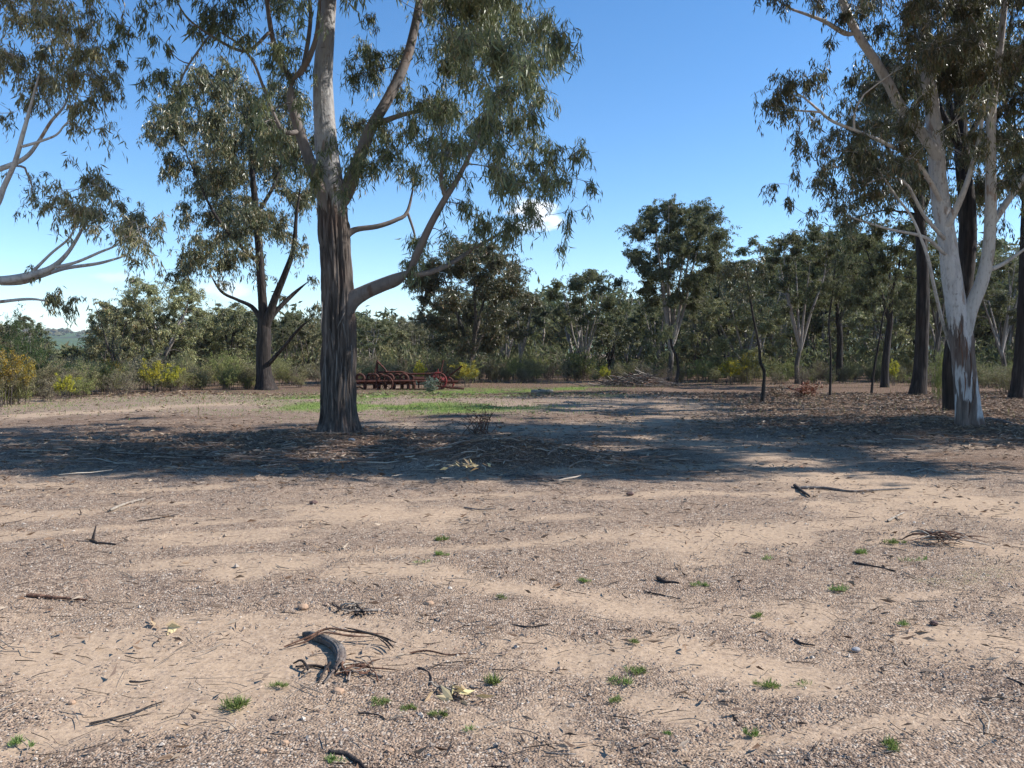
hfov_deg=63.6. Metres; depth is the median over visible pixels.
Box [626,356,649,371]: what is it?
twiggy bush
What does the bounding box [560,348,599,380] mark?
scrub bush
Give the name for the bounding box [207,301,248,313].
gum tree
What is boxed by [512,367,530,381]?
scrub bush
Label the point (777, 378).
scrub bush
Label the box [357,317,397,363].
gum tree
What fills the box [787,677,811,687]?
grass tuft
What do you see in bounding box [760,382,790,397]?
fallen branch
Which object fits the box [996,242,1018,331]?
gum tree
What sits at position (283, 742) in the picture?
stone
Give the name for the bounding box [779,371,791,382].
scrub bush
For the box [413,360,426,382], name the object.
wattle bush
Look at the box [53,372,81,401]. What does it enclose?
wattle bush
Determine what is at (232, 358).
scrub bush
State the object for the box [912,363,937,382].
scrub bush
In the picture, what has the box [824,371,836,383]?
broom bush
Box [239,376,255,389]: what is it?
scrub bush
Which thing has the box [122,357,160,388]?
scrub bush
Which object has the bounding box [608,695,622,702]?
grass tuft
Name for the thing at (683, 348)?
gum tree
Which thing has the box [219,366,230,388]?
broom bush
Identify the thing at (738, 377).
scrub bush
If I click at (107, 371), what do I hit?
scrub bush
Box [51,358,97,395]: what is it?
scrub bush
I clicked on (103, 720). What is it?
fallen stick
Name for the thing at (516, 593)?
twig litter
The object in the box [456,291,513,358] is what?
gum tree
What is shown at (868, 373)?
scrub bush
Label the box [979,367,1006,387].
scrub bush
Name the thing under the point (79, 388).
scrub bush
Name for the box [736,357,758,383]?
broom bush
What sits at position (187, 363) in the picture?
broom bush
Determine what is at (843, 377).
broom bush
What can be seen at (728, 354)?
gum tree
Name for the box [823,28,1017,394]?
dark gum tree
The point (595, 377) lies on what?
scrub bush
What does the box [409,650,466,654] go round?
fallen stick
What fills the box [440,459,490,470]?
dry leaf cluster
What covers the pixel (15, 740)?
grass tuft
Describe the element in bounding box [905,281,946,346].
gum tree
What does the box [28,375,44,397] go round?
scrub bush
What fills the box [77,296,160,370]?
gum tree
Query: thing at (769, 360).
broom bush
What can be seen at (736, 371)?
wattle bush
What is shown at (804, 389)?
dead reddish shrub
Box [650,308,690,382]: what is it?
sapling
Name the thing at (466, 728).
grass tuft
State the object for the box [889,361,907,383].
broom bush
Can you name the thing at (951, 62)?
gum tree
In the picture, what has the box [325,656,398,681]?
twig tangle
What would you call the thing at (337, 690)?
stone
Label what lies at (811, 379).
scrub bush
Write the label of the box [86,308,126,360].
gum tree
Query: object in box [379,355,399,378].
broom bush
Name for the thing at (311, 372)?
scrub bush
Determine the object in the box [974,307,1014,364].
gum tree
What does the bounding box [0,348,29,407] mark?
wattle bush
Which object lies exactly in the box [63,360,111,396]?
scrub bush
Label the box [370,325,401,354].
gum tree
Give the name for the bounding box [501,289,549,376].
gum tree
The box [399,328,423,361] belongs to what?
gum tree
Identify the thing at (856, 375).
scrub bush
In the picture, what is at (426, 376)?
twiggy bush
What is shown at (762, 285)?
gum tree
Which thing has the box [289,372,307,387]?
scrub bush
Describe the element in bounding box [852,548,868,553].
grass tuft
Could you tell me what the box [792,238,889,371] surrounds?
gum tree
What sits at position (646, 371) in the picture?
scrub bush
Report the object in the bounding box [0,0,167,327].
gum tree
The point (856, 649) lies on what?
stone
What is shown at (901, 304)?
sapling
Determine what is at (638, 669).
grass tuft
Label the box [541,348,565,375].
twiggy bush
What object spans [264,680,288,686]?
grass tuft
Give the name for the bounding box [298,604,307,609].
stone
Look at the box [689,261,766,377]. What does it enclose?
gum tree
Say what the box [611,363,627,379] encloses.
broom bush
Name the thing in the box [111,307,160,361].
gum tree
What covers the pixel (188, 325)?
gum tree
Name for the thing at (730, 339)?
gum tree
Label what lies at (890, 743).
grass tuft
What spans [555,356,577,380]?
scrub bush
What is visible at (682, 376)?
broom bush
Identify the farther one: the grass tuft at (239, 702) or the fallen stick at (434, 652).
the fallen stick at (434, 652)
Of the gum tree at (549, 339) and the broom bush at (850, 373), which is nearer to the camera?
the broom bush at (850, 373)
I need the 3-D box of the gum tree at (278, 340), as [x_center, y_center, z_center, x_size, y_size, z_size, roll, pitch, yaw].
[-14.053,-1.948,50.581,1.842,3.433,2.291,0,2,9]
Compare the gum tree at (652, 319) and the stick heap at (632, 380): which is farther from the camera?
the gum tree at (652, 319)
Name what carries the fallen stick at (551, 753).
on the ground at (180, 692)
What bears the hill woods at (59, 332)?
on the hills at (71, 338)
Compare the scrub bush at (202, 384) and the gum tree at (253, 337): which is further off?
the gum tree at (253, 337)
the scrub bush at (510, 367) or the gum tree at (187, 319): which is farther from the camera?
the gum tree at (187, 319)
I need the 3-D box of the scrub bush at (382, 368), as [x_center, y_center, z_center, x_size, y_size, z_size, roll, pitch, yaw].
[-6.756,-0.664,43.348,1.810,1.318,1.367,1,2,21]
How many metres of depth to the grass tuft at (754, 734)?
3.46 m
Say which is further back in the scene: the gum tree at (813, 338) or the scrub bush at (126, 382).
the gum tree at (813, 338)
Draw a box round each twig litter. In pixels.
[0,409,1023,767]
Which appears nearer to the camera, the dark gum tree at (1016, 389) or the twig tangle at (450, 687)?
the twig tangle at (450, 687)
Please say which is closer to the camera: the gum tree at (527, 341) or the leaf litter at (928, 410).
the leaf litter at (928, 410)
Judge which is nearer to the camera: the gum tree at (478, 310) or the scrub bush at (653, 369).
the scrub bush at (653, 369)
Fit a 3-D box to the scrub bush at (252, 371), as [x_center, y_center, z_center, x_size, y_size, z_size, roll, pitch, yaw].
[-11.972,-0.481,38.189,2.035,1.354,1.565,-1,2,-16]
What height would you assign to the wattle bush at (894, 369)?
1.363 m
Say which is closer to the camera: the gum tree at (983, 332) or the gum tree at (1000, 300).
the gum tree at (1000, 300)
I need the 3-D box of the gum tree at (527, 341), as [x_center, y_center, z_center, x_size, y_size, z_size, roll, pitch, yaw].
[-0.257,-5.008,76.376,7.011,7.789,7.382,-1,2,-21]
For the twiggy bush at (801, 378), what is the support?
on the ground at (180, 692)
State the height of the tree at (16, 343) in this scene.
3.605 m
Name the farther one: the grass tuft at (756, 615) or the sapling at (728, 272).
the sapling at (728, 272)
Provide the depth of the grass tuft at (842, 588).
5.53 m
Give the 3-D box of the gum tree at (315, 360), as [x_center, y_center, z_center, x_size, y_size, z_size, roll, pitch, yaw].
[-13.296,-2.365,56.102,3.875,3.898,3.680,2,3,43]
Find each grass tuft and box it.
[5,734,34,747]
[217,693,251,711]
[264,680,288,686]
[323,753,347,762]
[371,695,392,705]
[399,703,417,710]
[428,709,447,715]
[433,535,449,540]
[434,550,449,555]
[462,724,474,731]
[482,672,502,684]
[495,593,506,599]
[577,577,591,582]
[606,674,634,684]
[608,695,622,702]
[622,664,647,674]
[629,637,639,643]
[661,730,672,735]
[690,580,708,586]
[743,725,764,736]
[751,611,764,617]
[752,677,781,688]
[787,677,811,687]
[827,582,848,591]
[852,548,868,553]
[879,733,900,752]
[882,538,906,543]
[895,619,909,625]
[904,554,926,561]
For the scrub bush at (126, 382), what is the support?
on the ground at (180, 692)
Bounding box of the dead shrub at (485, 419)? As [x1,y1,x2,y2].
[449,402,501,433]
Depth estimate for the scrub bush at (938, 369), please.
23.96 m
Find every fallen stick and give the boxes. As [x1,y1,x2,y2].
[26,593,87,600]
[89,526,115,544]
[89,701,163,724]
[109,498,144,510]
[129,680,150,682]
[137,514,177,521]
[252,465,324,473]
[328,749,365,767]
[358,712,386,719]
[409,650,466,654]
[417,660,472,684]
[463,507,495,509]
[512,623,549,627]
[545,752,575,754]
[645,591,681,599]
[656,576,678,583]
[793,484,810,496]
[794,638,814,645]
[799,486,909,491]
[852,561,895,570]
[887,512,904,521]
[910,469,945,473]
[986,417,1023,426]
[1006,677,1023,684]
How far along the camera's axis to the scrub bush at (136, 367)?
35.73 m
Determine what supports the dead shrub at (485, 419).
on the ground at (180, 692)
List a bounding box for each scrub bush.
[0,379,38,404]
[19,355,71,397]
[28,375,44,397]
[30,375,65,400]
[42,358,68,382]
[44,353,94,374]
[50,364,88,398]
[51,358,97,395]
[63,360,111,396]
[72,374,96,398]
[88,361,125,391]
[90,361,130,393]
[101,367,143,395]
[120,349,181,389]
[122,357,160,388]
[144,365,169,390]
[161,372,187,391]
[168,367,196,389]
[189,370,212,389]
[190,366,219,387]
[197,356,226,383]
[198,360,235,386]
[205,349,250,384]
[214,364,242,389]
[215,350,250,381]
[220,357,255,384]
[225,361,255,387]
[235,366,255,389]
[239,363,273,387]
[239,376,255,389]
[251,354,295,379]
[272,360,297,382]
[272,363,294,385]
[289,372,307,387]
[296,363,312,380]
[301,363,318,379]
[303,361,320,384]
[356,359,370,376]
[356,360,375,384]
[357,351,382,372]
[370,360,392,378]
[381,364,407,377]
[383,361,411,378]
[404,366,425,382]
[428,359,468,383]
[451,358,482,383]
[473,356,500,376]
[474,359,491,381]
[493,366,507,381]
[499,354,528,379]
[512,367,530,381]
[513,353,550,381]
[519,370,532,382]
[535,355,552,376]
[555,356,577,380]
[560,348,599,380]
[591,371,600,380]
[608,361,628,377]
[635,362,661,377]
[637,367,653,374]
[685,356,715,381]
[704,365,722,382]
[733,368,745,383]
[746,363,764,381]
[764,356,778,376]
[767,366,780,381]
[767,372,786,384]
[778,359,802,378]
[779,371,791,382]
[787,368,802,378]
[803,371,813,381]
[809,359,832,379]
[844,362,861,379]
[855,361,880,379]
[899,365,910,382]
[904,372,911,384]
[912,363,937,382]
[931,343,943,408]
[978,365,1011,393]
[978,375,989,387]
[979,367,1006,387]
[984,364,1009,385]
[997,362,1012,371]
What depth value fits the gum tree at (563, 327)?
68.24 m
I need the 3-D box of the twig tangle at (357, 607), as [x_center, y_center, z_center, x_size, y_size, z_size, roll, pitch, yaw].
[-1.002,1.394,5.170,0.214,0.046,0.316,-2,3,-39]
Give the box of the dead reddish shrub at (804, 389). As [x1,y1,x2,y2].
[782,380,827,396]
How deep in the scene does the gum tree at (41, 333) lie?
67.80 m
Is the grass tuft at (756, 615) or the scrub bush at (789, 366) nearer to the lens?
the grass tuft at (756, 615)
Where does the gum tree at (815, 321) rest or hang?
on the ground at (180, 692)
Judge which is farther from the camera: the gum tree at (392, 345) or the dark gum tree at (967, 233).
the gum tree at (392, 345)
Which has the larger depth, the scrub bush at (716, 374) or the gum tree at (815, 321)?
the gum tree at (815, 321)
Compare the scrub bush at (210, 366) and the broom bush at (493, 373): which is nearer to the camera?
the scrub bush at (210, 366)
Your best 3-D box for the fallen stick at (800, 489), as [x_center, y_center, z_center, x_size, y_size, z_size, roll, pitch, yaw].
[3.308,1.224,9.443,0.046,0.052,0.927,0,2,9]
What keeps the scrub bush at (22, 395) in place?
on the ground at (180, 692)
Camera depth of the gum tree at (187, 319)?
73.22 m
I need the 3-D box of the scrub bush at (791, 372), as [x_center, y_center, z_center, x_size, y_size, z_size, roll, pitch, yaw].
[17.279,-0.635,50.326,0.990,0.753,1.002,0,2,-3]
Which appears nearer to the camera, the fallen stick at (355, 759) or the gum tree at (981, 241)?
the fallen stick at (355, 759)
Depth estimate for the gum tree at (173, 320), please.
49.09 m
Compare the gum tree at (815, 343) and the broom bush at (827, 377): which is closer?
the broom bush at (827, 377)
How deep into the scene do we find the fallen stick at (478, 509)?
8.31 m
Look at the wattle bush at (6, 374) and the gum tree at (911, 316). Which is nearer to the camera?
the wattle bush at (6, 374)
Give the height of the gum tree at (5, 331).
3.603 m
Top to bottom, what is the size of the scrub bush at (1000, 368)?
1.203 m
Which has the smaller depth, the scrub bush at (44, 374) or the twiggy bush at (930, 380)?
the scrub bush at (44, 374)
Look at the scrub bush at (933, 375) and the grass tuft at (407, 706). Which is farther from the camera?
the scrub bush at (933, 375)
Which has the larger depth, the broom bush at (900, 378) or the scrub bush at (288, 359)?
the scrub bush at (288, 359)
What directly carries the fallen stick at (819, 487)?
on the ground at (180, 692)
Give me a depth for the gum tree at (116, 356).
51.66 m
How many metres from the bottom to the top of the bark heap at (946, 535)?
0.114 m
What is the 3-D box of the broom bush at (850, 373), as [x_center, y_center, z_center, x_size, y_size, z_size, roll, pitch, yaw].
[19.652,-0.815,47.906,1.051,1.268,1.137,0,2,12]
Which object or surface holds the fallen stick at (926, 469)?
on the ground at (180, 692)
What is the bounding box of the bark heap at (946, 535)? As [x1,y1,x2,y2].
[898,528,992,546]
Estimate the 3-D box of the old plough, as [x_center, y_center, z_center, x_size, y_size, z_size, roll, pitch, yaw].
[-4.539,-0.359,36.988,4.837,1.451,1.350,0,2,0]
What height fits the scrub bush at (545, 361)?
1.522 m
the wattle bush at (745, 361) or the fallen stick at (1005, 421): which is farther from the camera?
the wattle bush at (745, 361)
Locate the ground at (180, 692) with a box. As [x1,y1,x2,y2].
[0,354,1023,767]
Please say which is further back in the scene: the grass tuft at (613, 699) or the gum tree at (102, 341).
the gum tree at (102, 341)
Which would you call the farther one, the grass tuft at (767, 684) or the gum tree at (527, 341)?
the gum tree at (527, 341)
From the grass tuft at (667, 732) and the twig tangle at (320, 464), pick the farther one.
the twig tangle at (320, 464)
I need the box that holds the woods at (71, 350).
[0,215,1019,364]
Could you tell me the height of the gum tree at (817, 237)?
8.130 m
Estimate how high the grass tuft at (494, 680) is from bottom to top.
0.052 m
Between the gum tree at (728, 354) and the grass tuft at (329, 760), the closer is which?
the grass tuft at (329, 760)
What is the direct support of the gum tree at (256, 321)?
on the ground at (180, 692)
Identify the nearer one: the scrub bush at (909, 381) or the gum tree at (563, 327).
the scrub bush at (909, 381)
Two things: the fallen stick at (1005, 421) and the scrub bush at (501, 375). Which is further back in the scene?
the scrub bush at (501, 375)
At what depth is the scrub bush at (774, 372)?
45.60 m
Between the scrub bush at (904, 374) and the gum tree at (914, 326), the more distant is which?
the gum tree at (914, 326)
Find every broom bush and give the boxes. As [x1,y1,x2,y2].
[0,358,34,404]
[169,346,195,384]
[185,365,206,389]
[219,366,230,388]
[272,357,290,380]
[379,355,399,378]
[408,353,434,376]
[426,344,457,375]
[484,355,502,381]
[502,366,511,381]
[504,351,523,376]
[569,355,586,380]
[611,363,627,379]
[625,356,638,373]
[656,358,667,376]
[675,364,687,382]
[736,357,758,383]
[753,353,770,376]
[754,368,765,379]
[808,367,819,382]
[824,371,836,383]
[834,363,850,382]
[843,361,857,379]
[868,357,881,381]
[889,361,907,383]
[900,355,912,377]
[976,358,991,385]
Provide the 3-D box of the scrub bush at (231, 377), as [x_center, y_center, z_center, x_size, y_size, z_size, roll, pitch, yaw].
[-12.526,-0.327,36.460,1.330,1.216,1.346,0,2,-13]
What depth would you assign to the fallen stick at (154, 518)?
7.83 m
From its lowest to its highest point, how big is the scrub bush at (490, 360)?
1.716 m
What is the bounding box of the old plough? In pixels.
[356,360,463,389]
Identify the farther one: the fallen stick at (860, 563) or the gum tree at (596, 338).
the gum tree at (596, 338)
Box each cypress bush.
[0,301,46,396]
[20,329,50,395]
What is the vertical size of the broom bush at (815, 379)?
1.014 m
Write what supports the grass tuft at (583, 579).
on the ground at (180, 692)
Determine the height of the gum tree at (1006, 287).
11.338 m
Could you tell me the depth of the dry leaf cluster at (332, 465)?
10.80 m
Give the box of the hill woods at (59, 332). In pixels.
[20,318,893,345]
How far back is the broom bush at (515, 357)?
54.66 m
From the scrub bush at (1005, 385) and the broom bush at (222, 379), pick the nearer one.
the scrub bush at (1005, 385)
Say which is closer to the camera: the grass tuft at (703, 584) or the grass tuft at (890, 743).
the grass tuft at (890, 743)
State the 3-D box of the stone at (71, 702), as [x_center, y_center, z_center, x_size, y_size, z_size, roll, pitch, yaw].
[-2.035,1.473,3.817,0.038,0.020,0.028,0,2,0]
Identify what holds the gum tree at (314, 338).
on the ground at (180, 692)
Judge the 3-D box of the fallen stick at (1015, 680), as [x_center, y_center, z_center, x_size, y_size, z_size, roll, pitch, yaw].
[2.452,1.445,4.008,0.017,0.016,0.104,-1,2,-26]
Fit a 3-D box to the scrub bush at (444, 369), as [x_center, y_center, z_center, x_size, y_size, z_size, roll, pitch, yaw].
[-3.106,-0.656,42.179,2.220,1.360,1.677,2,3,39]
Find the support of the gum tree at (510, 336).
on the ground at (180, 692)
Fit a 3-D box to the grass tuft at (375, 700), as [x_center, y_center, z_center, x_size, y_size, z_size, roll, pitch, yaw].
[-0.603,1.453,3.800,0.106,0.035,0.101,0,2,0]
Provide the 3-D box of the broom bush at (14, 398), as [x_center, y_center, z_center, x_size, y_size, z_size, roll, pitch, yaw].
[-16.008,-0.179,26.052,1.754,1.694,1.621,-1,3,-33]
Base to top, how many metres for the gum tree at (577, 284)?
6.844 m
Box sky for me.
[0,0,1023,331]
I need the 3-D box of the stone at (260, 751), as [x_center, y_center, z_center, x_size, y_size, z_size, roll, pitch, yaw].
[-1.004,1.475,3.314,0.039,0.020,0.029,0,2,0]
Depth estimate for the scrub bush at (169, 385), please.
34.08 m
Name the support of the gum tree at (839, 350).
on the ground at (180, 692)
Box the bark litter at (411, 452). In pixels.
[0,399,1023,480]
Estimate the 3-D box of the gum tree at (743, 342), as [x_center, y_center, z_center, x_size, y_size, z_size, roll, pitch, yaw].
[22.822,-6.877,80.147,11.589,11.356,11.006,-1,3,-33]
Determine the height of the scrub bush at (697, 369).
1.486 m
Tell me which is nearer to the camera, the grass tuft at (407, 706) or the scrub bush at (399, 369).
the grass tuft at (407, 706)
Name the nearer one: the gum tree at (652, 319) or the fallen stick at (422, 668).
the fallen stick at (422, 668)
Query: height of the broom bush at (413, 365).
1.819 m
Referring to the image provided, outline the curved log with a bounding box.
[293,631,374,683]
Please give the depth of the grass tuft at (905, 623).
4.88 m
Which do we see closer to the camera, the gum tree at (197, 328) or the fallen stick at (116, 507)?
the fallen stick at (116, 507)
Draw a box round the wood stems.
[5,242,1018,370]
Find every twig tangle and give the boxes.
[192,450,284,460]
[233,459,355,470]
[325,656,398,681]
[332,601,377,615]
[429,680,480,695]
[461,469,592,482]
[907,459,1023,476]
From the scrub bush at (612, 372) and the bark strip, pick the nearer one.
the bark strip
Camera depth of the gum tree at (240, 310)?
50.58 m
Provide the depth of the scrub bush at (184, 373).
35.35 m
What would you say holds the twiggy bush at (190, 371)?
on the ground at (180, 692)
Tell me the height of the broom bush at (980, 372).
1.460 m
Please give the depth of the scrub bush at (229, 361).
39.98 m
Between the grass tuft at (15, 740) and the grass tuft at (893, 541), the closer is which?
the grass tuft at (15, 740)
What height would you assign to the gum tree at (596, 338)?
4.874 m
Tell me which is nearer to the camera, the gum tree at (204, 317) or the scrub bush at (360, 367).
the scrub bush at (360, 367)
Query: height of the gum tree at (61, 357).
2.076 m
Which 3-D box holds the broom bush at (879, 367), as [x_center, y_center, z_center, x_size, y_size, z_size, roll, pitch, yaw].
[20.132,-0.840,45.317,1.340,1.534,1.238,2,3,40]
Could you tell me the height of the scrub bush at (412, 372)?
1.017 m
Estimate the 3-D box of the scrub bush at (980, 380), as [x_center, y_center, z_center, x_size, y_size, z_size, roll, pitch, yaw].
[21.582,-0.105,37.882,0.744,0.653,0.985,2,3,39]
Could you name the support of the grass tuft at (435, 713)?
on the ground at (180, 692)
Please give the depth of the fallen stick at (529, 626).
4.86 m
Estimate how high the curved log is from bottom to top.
0.064 m
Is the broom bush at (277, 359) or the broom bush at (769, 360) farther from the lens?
the broom bush at (769, 360)
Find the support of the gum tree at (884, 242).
on the ground at (180, 692)
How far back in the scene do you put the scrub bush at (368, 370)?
41.42 m
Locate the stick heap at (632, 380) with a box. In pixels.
[570,366,702,387]
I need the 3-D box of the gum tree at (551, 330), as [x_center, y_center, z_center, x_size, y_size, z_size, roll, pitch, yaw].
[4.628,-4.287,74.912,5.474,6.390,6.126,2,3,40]
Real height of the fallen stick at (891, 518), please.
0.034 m
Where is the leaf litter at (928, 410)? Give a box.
[0,390,1023,767]
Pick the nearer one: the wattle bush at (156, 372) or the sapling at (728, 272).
the sapling at (728, 272)
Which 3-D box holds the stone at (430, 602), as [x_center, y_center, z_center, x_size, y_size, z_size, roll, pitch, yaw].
[-0.525,1.395,5.252,0.056,0.033,0.049,-1,2,-19]
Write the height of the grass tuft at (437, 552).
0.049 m
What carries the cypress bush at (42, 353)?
on the ground at (180, 692)
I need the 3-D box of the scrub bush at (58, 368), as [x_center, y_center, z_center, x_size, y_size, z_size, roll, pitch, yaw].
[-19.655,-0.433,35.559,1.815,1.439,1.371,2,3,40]
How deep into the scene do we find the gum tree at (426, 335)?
68.21 m
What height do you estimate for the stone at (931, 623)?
0.028 m
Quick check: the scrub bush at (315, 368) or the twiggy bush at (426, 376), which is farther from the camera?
the scrub bush at (315, 368)
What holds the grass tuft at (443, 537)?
on the ground at (180, 692)
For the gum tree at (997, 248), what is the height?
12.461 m
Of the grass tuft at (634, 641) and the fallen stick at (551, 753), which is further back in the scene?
the grass tuft at (634, 641)
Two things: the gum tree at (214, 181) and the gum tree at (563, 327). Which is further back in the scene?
the gum tree at (563, 327)
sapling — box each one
[416,375,441,391]
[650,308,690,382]
[714,255,776,402]
[793,246,869,395]
[868,273,914,392]
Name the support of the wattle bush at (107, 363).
on the ground at (180, 692)
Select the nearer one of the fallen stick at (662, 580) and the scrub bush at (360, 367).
the fallen stick at (662, 580)
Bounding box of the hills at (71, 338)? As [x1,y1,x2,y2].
[22,331,986,353]
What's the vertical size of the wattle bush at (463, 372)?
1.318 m
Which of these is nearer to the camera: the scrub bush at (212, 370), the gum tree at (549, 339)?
the scrub bush at (212, 370)
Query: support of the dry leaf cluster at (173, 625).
on the ground at (180, 692)
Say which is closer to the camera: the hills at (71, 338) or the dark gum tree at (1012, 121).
the dark gum tree at (1012, 121)
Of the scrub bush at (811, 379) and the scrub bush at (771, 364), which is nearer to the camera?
the scrub bush at (811, 379)
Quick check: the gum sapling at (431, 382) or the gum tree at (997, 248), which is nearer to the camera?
the gum sapling at (431, 382)
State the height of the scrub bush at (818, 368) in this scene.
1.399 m
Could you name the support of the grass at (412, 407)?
on the ground at (180, 692)
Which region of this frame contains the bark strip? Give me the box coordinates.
[284,627,395,648]
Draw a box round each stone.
[68,700,75,704]
[257,748,266,753]
[280,740,288,744]
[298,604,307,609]
[332,687,344,693]
[386,748,393,752]
[425,600,433,604]
[851,647,860,651]
[929,620,938,624]
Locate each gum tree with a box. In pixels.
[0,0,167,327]
[0,324,12,353]
[0,330,15,363]
[12,313,42,340]
[12,322,53,357]
[53,348,74,362]
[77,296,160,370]
[82,0,602,434]
[84,327,120,363]
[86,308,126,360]
[90,276,215,367]
[103,325,163,367]
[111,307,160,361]
[136,52,320,389]
[150,314,181,366]
[159,304,201,348]
[164,322,211,374]
[184,309,229,364]
[184,320,229,361]
[202,304,255,370]
[204,308,256,359]
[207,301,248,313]
[227,310,283,356]
[250,321,283,356]
[271,312,319,366]
[271,324,296,364]
[279,318,321,372]
[293,323,321,367]
[310,330,321,351]
[356,319,411,376]
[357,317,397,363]
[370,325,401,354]
[383,314,417,361]
[390,320,430,372]
[398,234,543,382]
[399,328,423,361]
[412,319,439,357]
[436,313,472,363]
[453,308,487,358]
[455,291,488,358]
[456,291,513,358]
[480,298,547,364]
[494,306,548,359]
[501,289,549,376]
[527,302,573,360]
[534,302,588,359]
[545,268,633,379]
[559,312,597,360]
[583,317,610,357]
[583,318,634,371]
[608,302,644,364]
[611,309,664,366]
[615,193,742,380]
[625,300,689,376]
[651,296,751,372]
[662,313,721,367]
[680,297,800,371]
[683,264,762,373]
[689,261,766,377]
[698,255,777,359]
[699,325,734,354]
[729,235,812,373]
[734,284,814,360]
[735,272,794,355]
[750,0,1023,426]
[752,224,865,383]
[758,295,797,361]
[775,218,897,380]
[775,253,838,367]
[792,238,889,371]
[792,316,833,358]
[794,268,881,342]
[819,281,946,368]
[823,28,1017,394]
[824,211,941,386]
[828,9,1023,410]
[849,300,944,367]
[860,238,906,336]
[865,271,945,345]
[895,283,946,355]
[904,237,995,382]
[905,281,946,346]
[906,235,1002,288]
[914,10,1023,398]
[930,283,1002,362]
[938,238,1017,362]
[938,252,1018,375]
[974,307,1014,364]
[980,281,1017,358]
[985,251,1016,331]
[996,84,1023,160]
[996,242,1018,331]
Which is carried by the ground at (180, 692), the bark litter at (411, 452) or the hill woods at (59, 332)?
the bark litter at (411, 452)
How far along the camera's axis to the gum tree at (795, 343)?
77.50 m
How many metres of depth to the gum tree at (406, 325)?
61.71 m
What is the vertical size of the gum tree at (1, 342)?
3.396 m
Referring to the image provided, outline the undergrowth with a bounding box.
[36,332,1014,378]
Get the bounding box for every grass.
[0,374,1014,416]
[1,385,694,429]
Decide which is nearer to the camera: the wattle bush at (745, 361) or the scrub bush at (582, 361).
the wattle bush at (745, 361)
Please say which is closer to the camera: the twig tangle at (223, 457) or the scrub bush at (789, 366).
the twig tangle at (223, 457)
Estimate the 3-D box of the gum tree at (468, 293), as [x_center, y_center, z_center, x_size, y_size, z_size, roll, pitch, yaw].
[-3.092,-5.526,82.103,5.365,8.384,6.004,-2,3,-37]
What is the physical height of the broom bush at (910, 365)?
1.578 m
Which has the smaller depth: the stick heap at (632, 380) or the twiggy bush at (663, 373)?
the stick heap at (632, 380)
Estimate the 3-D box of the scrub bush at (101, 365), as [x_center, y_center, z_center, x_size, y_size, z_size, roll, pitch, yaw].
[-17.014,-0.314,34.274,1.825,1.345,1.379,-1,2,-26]
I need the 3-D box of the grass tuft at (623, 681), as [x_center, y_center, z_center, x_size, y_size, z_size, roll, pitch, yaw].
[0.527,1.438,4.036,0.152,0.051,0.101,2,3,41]
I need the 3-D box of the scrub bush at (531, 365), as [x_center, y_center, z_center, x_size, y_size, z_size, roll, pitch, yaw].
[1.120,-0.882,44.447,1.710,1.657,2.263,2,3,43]
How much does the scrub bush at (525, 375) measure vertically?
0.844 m
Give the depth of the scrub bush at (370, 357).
47.99 m
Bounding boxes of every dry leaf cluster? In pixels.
[151,620,180,634]
[290,460,369,474]
[425,684,493,705]
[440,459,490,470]
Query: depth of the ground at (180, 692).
5.64 m
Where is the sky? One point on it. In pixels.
(662, 102)
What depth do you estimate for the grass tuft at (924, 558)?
6.27 m
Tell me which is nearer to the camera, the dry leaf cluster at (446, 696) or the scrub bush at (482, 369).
the dry leaf cluster at (446, 696)
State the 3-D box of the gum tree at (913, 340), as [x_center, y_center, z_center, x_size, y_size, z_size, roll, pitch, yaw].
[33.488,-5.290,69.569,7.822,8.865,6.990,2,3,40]
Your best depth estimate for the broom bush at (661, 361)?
53.88 m
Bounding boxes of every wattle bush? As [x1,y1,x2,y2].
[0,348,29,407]
[7,356,37,404]
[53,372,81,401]
[98,356,123,393]
[137,358,172,392]
[162,363,187,391]
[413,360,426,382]
[447,360,478,386]
[596,364,610,378]
[717,357,747,384]
[740,349,762,383]
[889,358,899,385]
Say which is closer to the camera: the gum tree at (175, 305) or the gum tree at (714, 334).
the gum tree at (175, 305)
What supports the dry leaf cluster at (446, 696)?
on the ground at (180, 692)
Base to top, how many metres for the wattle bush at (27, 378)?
1.679 m
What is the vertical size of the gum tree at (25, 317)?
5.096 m
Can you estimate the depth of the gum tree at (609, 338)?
52.87 m
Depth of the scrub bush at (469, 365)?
42.32 m
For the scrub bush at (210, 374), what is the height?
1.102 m
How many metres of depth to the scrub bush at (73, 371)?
29.51 m
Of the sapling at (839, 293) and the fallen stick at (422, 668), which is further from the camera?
the sapling at (839, 293)
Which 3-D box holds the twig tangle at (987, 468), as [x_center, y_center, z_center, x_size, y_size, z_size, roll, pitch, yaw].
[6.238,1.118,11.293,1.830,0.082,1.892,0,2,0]
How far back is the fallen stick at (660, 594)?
5.54 m
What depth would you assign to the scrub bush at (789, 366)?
51.23 m
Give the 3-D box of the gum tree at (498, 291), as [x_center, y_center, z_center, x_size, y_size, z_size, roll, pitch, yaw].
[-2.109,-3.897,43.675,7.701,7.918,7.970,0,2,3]
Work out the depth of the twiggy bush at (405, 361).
51.77 m
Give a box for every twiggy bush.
[180,359,199,386]
[285,360,300,385]
[395,354,410,378]
[423,360,435,379]
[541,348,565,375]
[541,362,556,378]
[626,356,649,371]
[657,365,672,380]
[668,365,675,381]
[789,360,815,384]
[927,358,941,386]
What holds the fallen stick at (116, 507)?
on the ground at (180, 692)

